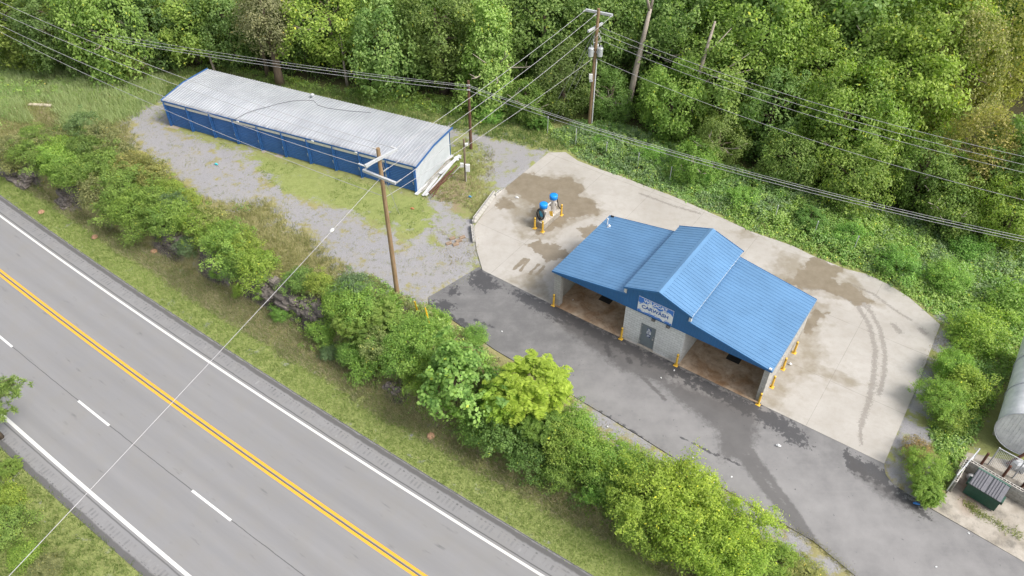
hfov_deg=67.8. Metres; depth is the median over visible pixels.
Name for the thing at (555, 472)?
shrub
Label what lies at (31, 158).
shrub
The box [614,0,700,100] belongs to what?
broadleaf tree
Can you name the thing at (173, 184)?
shrub
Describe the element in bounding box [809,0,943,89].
broadleaf tree
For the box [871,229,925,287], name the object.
shrub
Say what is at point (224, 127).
roll up door
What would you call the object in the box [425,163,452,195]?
scrap board
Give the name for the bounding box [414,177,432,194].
scrap board
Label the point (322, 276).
shrub
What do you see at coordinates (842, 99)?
broadleaf tree
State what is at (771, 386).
bollard
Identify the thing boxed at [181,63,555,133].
undergrowth
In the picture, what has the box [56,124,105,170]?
shrub
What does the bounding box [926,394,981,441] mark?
shrub
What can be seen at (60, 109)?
meadow grass
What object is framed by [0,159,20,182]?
rock outcrop
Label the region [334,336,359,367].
shrub
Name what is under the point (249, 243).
shrub
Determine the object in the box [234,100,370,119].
roof cable
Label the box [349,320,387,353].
sumac shrub
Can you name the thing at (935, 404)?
feathery shrub
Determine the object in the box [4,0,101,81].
broadleaf tree
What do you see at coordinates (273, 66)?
telephone cable
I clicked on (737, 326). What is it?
car wash
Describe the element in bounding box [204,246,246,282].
shrub
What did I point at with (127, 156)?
shrub
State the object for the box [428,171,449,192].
scrap bar
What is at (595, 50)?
utility pole
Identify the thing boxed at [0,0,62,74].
broadleaf tree
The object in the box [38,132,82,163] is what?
shrub
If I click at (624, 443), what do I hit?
shrub
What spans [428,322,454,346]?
shrub
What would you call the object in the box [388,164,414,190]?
roll up door
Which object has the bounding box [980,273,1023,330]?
shrub
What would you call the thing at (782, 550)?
shrub
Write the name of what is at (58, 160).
shrub
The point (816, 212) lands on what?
sumac shrub
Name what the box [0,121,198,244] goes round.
thicket undergrowth
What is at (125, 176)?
shrub
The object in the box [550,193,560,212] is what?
vacuum
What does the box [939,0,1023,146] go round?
vine covered tree
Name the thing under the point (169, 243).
rock outcrop
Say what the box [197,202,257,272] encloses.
shrub
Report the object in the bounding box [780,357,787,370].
bollard
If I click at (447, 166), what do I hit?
scrap board
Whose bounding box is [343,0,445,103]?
broadleaf tree
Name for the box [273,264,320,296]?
shrub
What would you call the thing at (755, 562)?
feathery shrub
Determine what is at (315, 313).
rock outcrop
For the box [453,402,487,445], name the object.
shrub
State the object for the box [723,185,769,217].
shrub
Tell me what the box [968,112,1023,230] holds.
broadleaf tree
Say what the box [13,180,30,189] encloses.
rock outcrop
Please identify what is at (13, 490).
shrub
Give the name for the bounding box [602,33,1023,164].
power line
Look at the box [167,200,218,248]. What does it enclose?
shrub
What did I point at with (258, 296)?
shrub
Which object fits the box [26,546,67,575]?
shrub
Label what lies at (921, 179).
broadleaf tree
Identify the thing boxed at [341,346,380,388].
shrub
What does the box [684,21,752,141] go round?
dead tree
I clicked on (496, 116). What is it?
shrub
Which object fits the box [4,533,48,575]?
shrub
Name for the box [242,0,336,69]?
broadleaf tree
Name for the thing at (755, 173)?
telephone cable
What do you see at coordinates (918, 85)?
broadleaf tree
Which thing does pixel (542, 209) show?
vacuum
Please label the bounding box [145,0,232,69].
broadleaf tree
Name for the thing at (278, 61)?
telephone cable
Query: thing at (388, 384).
rock outcrop
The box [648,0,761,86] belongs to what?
broadleaf tree
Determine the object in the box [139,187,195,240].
shrub
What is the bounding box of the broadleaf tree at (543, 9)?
[491,0,594,87]
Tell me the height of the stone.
0.240 m
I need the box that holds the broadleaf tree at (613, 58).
[556,0,650,97]
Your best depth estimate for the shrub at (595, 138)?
70.69 m
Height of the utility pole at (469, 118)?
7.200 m
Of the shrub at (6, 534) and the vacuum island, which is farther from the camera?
the vacuum island
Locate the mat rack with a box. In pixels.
[546,202,550,214]
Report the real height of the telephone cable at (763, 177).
1.190 m
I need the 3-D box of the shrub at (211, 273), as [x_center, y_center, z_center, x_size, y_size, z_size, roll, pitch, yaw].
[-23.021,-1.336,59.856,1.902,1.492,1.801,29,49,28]
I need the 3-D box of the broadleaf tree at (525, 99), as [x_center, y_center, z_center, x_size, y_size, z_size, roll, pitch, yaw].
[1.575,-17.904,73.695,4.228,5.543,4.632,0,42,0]
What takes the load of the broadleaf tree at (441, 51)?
on the ground at (304, 191)
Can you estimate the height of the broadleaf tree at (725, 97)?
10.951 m
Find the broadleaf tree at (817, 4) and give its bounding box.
[769,0,864,109]
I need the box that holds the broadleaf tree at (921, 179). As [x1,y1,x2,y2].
[887,122,974,217]
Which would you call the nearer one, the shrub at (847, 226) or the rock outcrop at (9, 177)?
the shrub at (847, 226)
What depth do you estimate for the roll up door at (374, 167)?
66.36 m
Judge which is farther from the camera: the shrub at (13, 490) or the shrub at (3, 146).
the shrub at (3, 146)
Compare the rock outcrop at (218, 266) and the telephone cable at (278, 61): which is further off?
the telephone cable at (278, 61)
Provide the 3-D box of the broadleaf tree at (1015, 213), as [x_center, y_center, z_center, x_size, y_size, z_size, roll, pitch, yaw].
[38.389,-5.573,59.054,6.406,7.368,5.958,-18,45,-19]
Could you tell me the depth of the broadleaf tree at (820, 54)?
65.64 m
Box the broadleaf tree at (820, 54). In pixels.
[759,11,876,135]
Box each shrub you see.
[0,131,31,159]
[0,147,28,175]
[0,455,23,478]
[0,473,32,513]
[0,502,44,553]
[3,134,41,165]
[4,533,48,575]
[16,121,51,139]
[17,139,56,176]
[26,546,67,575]
[30,127,65,156]
[31,135,82,175]
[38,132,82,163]
[38,142,92,188]
[51,152,99,192]
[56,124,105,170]
[62,104,102,137]
[72,137,129,179]
[74,171,111,215]
[80,118,125,143]
[81,157,161,204]
[86,180,127,227]
[92,131,138,160]
[104,183,152,227]
[108,149,152,180]
[112,211,160,248]
[126,154,174,186]
[129,178,169,216]
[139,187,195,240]
[139,199,183,236]
[153,171,185,194]
[157,189,189,211]
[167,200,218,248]
[172,235,197,258]
[176,186,203,211]
[186,205,230,234]
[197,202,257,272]
[199,217,240,251]
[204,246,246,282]
[207,267,222,279]
[218,223,267,257]
[229,247,290,296]
[230,285,246,297]
[253,288,262,299]
[267,303,290,322]
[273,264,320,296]
[298,312,338,350]
[302,265,339,295]
[315,342,337,361]
[318,284,363,320]
[320,278,399,327]
[329,265,374,304]
[330,305,365,336]
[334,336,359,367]
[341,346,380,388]
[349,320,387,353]
[358,323,397,368]
[361,296,401,334]
[367,334,428,379]
[374,290,402,308]
[381,310,421,345]
[386,300,442,375]
[396,341,433,395]
[414,315,444,342]
[415,305,453,325]
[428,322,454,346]
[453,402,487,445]
[460,321,490,345]
[462,410,540,461]
[472,102,508,123]
[505,422,550,489]
[517,404,565,445]
[524,111,549,129]
[533,448,584,494]
[541,414,590,471]
[556,395,598,447]
[556,417,622,483]
[573,448,627,505]
[580,479,606,503]
[587,428,681,544]
[587,432,652,486]
[590,126,612,153]
[608,476,682,564]
[629,139,670,168]
[645,437,728,539]
[648,468,741,575]
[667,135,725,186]
[686,512,776,575]
[687,163,714,184]
[698,480,790,575]
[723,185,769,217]
[758,539,808,575]
[780,550,828,575]
[794,203,829,232]
[831,218,875,250]
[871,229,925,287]
[898,444,961,492]
[899,434,933,462]
[905,368,977,424]
[909,477,945,509]
[922,249,979,297]
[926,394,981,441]
[929,337,981,384]
[941,299,1020,359]
[943,361,1003,415]
[944,227,996,263]
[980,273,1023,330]
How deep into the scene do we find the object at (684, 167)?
65.45 m
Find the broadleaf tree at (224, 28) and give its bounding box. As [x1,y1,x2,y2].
[183,0,267,69]
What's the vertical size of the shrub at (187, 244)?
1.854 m
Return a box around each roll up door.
[166,105,190,129]
[189,111,213,135]
[212,117,236,141]
[236,124,260,148]
[259,130,284,155]
[284,136,308,161]
[309,143,334,168]
[335,150,360,175]
[361,156,386,182]
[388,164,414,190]
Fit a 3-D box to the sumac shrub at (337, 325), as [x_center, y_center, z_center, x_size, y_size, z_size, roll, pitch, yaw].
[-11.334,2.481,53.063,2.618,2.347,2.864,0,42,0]
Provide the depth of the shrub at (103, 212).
63.51 m
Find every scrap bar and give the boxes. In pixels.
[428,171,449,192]
[430,165,456,193]
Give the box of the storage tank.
[992,336,1023,464]
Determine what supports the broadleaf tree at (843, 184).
on the ground at (304, 191)
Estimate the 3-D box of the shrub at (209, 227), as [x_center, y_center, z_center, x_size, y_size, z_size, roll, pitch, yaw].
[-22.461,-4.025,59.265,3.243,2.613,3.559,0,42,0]
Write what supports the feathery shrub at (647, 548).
on the ground at (304, 191)
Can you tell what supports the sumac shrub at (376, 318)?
on the ground at (304, 191)
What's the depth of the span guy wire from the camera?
34.82 m
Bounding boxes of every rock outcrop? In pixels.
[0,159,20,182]
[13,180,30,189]
[18,167,38,182]
[54,188,75,211]
[161,228,183,254]
[202,250,237,285]
[252,271,277,301]
[267,276,301,315]
[299,294,329,326]
[382,380,401,395]
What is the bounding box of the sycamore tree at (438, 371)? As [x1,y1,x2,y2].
[417,325,511,429]
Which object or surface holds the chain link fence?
on the concrete slab
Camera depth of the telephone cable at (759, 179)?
58.30 m
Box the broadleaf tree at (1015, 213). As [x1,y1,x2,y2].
[970,171,1023,259]
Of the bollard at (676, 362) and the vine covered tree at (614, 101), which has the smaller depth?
the bollard at (676, 362)
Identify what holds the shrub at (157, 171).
on the ground at (304, 191)
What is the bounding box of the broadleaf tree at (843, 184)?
[798,131,915,218]
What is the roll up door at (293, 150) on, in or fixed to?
in the storage building
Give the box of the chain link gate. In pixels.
[946,448,979,490]
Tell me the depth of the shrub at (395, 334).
51.63 m
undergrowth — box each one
[0,64,152,129]
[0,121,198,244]
[1,10,1022,228]
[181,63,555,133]
[288,272,786,575]
[550,117,1023,507]
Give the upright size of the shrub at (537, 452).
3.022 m
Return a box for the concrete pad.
[474,152,939,462]
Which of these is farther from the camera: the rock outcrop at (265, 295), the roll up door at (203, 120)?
the roll up door at (203, 120)
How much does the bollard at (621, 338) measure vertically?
1.080 m
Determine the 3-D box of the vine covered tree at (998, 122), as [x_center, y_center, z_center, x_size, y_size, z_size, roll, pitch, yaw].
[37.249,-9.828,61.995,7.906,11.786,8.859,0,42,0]
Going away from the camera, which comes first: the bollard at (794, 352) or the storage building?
the bollard at (794, 352)
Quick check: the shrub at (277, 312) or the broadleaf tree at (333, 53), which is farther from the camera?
the broadleaf tree at (333, 53)
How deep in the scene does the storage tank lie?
45.19 m
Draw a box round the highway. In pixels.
[0,195,592,575]
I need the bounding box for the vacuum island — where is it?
[536,208,560,228]
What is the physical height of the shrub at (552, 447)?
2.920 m
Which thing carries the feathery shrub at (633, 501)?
on the ground at (304, 191)
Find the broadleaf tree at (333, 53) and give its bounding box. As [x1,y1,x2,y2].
[267,0,378,74]
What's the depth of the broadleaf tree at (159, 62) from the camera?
78.24 m
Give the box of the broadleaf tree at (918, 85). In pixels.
[846,22,985,159]
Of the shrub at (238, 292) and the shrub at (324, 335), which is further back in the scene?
the shrub at (238, 292)
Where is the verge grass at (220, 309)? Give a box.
[0,143,827,575]
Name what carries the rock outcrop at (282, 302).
on the ground at (304, 191)
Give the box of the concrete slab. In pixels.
[931,452,1023,561]
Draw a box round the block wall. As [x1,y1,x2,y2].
[471,190,501,241]
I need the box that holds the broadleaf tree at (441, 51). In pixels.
[390,0,488,94]
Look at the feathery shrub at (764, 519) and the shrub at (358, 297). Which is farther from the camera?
the shrub at (358, 297)
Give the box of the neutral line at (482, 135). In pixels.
[388,58,592,195]
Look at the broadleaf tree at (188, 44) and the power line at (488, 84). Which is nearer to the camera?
the power line at (488, 84)
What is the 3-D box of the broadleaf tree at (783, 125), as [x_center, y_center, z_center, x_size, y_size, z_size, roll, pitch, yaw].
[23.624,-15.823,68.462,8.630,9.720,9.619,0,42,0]
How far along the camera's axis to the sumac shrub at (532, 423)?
45.64 m
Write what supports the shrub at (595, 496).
on the ground at (304, 191)
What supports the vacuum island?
on the concrete pad
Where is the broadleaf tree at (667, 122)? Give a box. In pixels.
[631,55,713,144]
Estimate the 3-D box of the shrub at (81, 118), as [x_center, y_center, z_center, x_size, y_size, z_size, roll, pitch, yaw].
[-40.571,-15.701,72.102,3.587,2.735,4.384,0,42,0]
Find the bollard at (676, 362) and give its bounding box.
[673,354,678,366]
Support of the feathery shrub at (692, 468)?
on the ground at (304, 191)
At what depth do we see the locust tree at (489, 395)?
46.18 m
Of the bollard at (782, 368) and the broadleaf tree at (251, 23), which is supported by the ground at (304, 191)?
the broadleaf tree at (251, 23)
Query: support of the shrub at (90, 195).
on the ground at (304, 191)
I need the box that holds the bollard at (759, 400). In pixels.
[755,393,762,406]
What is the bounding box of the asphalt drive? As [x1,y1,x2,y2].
[428,267,1023,575]
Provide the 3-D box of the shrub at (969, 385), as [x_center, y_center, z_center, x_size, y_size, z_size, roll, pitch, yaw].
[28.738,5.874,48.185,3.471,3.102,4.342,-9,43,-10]
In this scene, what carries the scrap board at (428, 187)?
on the scrap board
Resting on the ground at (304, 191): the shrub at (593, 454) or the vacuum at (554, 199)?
the shrub at (593, 454)
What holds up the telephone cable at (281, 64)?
attached to the utility pole at (469, 118)
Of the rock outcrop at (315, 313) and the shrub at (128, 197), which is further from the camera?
the shrub at (128, 197)
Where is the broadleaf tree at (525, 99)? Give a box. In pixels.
[506,76,547,129]
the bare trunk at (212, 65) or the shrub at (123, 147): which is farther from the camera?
the bare trunk at (212, 65)
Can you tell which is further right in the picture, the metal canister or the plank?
the metal canister
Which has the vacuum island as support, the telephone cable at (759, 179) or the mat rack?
the mat rack
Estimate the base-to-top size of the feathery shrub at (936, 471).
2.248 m
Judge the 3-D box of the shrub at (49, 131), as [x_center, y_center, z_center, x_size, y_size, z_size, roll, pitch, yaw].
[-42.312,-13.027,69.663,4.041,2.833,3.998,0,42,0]
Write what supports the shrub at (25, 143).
on the ground at (304, 191)
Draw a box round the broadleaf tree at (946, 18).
[859,0,1013,97]
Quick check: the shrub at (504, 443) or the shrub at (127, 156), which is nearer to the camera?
the shrub at (504, 443)
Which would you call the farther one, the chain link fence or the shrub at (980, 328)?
the shrub at (980, 328)
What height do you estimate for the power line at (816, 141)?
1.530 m
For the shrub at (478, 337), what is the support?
on the ground at (304, 191)
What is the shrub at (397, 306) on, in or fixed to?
on the ground at (304, 191)
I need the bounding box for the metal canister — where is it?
[1010,459,1023,473]
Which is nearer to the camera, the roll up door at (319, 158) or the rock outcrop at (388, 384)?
the rock outcrop at (388, 384)
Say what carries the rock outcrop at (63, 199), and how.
on the ground at (304, 191)
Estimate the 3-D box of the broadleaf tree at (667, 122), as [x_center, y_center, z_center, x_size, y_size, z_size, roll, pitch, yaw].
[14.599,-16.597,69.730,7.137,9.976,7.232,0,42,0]
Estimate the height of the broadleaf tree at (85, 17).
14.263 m
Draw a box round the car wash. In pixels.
[552,215,816,402]
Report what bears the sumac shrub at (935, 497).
on the ground at (304, 191)
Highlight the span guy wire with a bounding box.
[9,182,376,575]
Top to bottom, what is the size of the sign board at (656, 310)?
1.260 m
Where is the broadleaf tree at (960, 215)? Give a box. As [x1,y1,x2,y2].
[912,166,993,242]
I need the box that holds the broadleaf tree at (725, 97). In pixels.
[669,17,773,144]
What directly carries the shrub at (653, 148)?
on the ground at (304, 191)
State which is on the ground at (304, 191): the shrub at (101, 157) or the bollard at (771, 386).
the shrub at (101, 157)
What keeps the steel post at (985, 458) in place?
on the concrete slab
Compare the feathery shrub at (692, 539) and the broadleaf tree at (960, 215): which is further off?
the broadleaf tree at (960, 215)
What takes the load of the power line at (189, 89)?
attached to the utility pole at (380, 175)
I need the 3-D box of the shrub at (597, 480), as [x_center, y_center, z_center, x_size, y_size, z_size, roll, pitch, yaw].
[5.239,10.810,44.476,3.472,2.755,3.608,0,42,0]
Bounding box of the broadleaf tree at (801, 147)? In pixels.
[754,126,829,197]
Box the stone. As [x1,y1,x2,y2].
[427,432,434,438]
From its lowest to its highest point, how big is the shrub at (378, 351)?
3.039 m
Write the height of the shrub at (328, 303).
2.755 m
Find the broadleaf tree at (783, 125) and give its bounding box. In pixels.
[727,63,838,160]
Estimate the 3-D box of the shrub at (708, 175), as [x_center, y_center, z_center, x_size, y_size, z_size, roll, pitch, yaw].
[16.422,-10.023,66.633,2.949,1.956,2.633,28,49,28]
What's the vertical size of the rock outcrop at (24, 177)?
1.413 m
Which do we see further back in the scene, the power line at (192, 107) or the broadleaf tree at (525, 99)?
the broadleaf tree at (525, 99)
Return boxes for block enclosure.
[948,457,1023,506]
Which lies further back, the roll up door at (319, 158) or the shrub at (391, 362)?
the roll up door at (319, 158)
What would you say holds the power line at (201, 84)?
attached to the utility pole at (380, 175)
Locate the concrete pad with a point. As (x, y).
(856, 361)
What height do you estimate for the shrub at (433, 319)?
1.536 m
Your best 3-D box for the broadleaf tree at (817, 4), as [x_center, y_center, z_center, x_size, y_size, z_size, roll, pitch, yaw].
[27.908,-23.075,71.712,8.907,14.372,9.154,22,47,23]
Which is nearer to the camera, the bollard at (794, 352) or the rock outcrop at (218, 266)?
the bollard at (794, 352)
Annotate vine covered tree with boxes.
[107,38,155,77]
[529,33,603,123]
[581,64,636,124]
[694,110,753,171]
[902,0,1017,159]
[918,99,1023,214]
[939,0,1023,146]
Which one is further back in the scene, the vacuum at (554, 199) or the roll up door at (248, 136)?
the roll up door at (248, 136)
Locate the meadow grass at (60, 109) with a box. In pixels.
[0,49,1023,575]
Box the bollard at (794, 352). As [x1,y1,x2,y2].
[791,341,798,354]
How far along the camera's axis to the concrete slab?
42.77 m
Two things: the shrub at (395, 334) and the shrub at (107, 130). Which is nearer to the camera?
the shrub at (395, 334)
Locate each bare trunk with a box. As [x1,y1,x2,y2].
[207,29,215,70]
[255,26,269,76]
[332,33,349,86]
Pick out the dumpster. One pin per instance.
(987, 489)
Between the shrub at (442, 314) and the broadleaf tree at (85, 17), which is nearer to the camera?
the shrub at (442, 314)
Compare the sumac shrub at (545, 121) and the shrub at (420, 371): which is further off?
the sumac shrub at (545, 121)
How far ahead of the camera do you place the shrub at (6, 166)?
69.40 m
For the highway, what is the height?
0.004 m
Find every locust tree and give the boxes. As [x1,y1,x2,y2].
[479,378,528,426]
[482,348,573,434]
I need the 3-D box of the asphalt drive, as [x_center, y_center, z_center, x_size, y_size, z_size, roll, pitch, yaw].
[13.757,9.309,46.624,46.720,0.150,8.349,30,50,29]
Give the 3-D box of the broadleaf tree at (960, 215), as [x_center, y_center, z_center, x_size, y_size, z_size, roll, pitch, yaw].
[35.037,-6.006,60.797,5.382,7.206,5.710,33,51,31]
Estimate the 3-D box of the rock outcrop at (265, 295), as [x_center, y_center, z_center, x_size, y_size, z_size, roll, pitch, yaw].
[-18.703,-0.142,57.874,2.832,1.662,1.642,26,48,26]
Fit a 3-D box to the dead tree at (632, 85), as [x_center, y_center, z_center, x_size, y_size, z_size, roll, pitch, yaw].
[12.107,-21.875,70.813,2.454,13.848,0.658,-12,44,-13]
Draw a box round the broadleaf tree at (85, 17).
[42,0,170,92]
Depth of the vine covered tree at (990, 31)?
62.23 m
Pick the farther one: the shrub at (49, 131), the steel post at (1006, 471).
the shrub at (49, 131)
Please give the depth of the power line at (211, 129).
56.92 m
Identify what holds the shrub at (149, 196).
on the ground at (304, 191)
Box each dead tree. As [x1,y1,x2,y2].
[624,0,653,120]
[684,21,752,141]
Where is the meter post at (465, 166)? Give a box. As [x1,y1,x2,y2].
[460,138,469,181]
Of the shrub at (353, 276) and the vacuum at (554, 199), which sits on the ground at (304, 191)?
the shrub at (353, 276)
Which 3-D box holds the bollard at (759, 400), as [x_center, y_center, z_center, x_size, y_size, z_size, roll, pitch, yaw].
[15.696,7.008,48.257,0.300,1.080,0.300,26,48,26]
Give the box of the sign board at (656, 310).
[637,296,673,324]
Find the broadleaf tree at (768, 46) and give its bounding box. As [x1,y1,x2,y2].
[693,0,825,106]
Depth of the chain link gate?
43.60 m
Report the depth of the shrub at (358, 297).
52.71 m
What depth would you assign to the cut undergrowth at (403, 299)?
51.68 m
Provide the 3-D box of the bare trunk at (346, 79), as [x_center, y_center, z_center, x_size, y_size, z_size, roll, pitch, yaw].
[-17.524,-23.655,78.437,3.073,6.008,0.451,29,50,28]
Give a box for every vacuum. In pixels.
[536,201,547,221]
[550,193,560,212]
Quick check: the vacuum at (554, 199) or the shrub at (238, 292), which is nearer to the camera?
the shrub at (238, 292)
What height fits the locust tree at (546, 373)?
3.988 m
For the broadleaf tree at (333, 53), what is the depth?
75.60 m
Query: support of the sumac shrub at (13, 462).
on the ground at (304, 191)
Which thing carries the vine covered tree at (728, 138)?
on the ground at (304, 191)
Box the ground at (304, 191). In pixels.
[0,5,1023,575]
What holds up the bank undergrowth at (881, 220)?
on the ground at (304, 191)
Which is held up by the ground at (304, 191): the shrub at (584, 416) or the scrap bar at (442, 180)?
the shrub at (584, 416)
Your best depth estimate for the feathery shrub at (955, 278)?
55.77 m
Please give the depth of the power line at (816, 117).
58.02 m
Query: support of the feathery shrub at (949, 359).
on the ground at (304, 191)
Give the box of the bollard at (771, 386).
[769,376,775,388]
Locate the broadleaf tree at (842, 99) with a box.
[786,54,925,192]
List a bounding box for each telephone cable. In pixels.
[1,19,468,90]
[2,13,463,84]
[2,17,467,86]
[469,85,1023,236]
[470,87,1021,238]
[471,91,1023,241]
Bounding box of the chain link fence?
[987,447,1023,481]
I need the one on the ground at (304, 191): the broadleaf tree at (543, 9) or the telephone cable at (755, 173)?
the broadleaf tree at (543, 9)
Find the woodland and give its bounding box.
[0,0,1023,91]
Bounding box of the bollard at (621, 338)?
[618,327,623,340]
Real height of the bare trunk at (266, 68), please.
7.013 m
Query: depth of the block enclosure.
43.45 m
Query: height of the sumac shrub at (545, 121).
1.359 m
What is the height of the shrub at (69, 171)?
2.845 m
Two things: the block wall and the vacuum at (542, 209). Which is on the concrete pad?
the block wall
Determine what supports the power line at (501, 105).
attached to the utility pole at (380, 175)
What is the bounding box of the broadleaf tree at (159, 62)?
[98,0,189,72]
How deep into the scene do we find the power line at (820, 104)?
57.52 m
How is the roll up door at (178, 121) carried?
in the storage building
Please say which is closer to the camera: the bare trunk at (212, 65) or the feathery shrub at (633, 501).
the feathery shrub at (633, 501)
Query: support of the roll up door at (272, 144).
in the storage building
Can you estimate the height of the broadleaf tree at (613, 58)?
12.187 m
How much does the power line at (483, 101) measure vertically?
0.709 m
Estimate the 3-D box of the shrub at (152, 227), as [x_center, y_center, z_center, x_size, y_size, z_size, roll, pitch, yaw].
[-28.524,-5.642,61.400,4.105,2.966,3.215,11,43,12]
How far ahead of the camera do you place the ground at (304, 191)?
60.48 m
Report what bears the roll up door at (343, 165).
in the storage building
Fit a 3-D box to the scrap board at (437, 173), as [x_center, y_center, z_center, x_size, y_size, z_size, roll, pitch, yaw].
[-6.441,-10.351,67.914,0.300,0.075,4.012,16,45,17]
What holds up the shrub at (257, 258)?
on the ground at (304, 191)
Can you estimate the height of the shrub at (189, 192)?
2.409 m
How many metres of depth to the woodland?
69.28 m
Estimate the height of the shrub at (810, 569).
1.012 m
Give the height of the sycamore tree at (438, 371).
6.325 m
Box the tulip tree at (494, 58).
[443,0,529,124]
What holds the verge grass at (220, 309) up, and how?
on the ground at (304, 191)
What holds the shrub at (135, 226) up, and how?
on the ground at (304, 191)
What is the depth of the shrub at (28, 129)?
71.96 m
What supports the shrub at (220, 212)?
on the ground at (304, 191)
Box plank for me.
[28,103,52,106]
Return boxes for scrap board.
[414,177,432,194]
[422,177,437,195]
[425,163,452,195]
[428,160,450,183]
[439,155,461,173]
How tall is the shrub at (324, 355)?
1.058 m
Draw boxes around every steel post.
[980,452,989,464]
[1001,465,1011,477]
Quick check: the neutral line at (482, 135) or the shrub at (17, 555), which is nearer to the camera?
the shrub at (17, 555)
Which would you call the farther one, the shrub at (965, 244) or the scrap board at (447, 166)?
the scrap board at (447, 166)
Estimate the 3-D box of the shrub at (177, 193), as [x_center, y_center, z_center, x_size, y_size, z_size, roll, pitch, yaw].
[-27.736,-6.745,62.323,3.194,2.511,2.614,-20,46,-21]
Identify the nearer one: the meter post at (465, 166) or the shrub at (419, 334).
the shrub at (419, 334)
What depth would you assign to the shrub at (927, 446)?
45.35 m
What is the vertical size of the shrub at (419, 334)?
3.594 m
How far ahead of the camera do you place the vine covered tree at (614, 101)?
72.46 m
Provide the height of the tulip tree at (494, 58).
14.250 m
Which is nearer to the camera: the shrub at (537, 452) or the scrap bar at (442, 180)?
the shrub at (537, 452)
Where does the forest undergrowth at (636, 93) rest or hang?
on the ground at (304, 191)
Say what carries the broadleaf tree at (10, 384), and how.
on the ground at (304, 191)
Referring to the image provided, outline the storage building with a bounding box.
[161,68,452,192]
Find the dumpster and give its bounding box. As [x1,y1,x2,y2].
[963,467,1010,510]
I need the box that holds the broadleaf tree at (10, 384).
[0,374,34,439]
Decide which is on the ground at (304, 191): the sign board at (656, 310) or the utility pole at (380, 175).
the utility pole at (380, 175)
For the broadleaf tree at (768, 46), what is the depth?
66.65 m
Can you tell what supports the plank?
on the ground at (304, 191)
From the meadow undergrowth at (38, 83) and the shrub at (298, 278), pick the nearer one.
the shrub at (298, 278)
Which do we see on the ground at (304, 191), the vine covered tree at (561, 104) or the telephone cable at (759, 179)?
the vine covered tree at (561, 104)
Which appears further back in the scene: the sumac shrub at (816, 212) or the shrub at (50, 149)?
the shrub at (50, 149)
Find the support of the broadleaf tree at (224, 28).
on the ground at (304, 191)
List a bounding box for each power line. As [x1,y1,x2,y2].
[1,2,388,146]
[1,13,370,147]
[1,32,381,195]
[7,28,356,163]
[370,12,582,165]
[389,17,592,167]
[401,19,607,179]
[598,59,1022,199]
[599,39,1023,172]
[601,27,1023,156]
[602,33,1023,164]
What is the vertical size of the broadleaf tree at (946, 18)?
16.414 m
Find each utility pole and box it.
[358,146,400,293]
[467,80,472,148]
[582,8,612,128]
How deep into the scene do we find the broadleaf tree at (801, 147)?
63.64 m
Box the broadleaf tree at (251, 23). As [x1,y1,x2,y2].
[227,0,298,86]

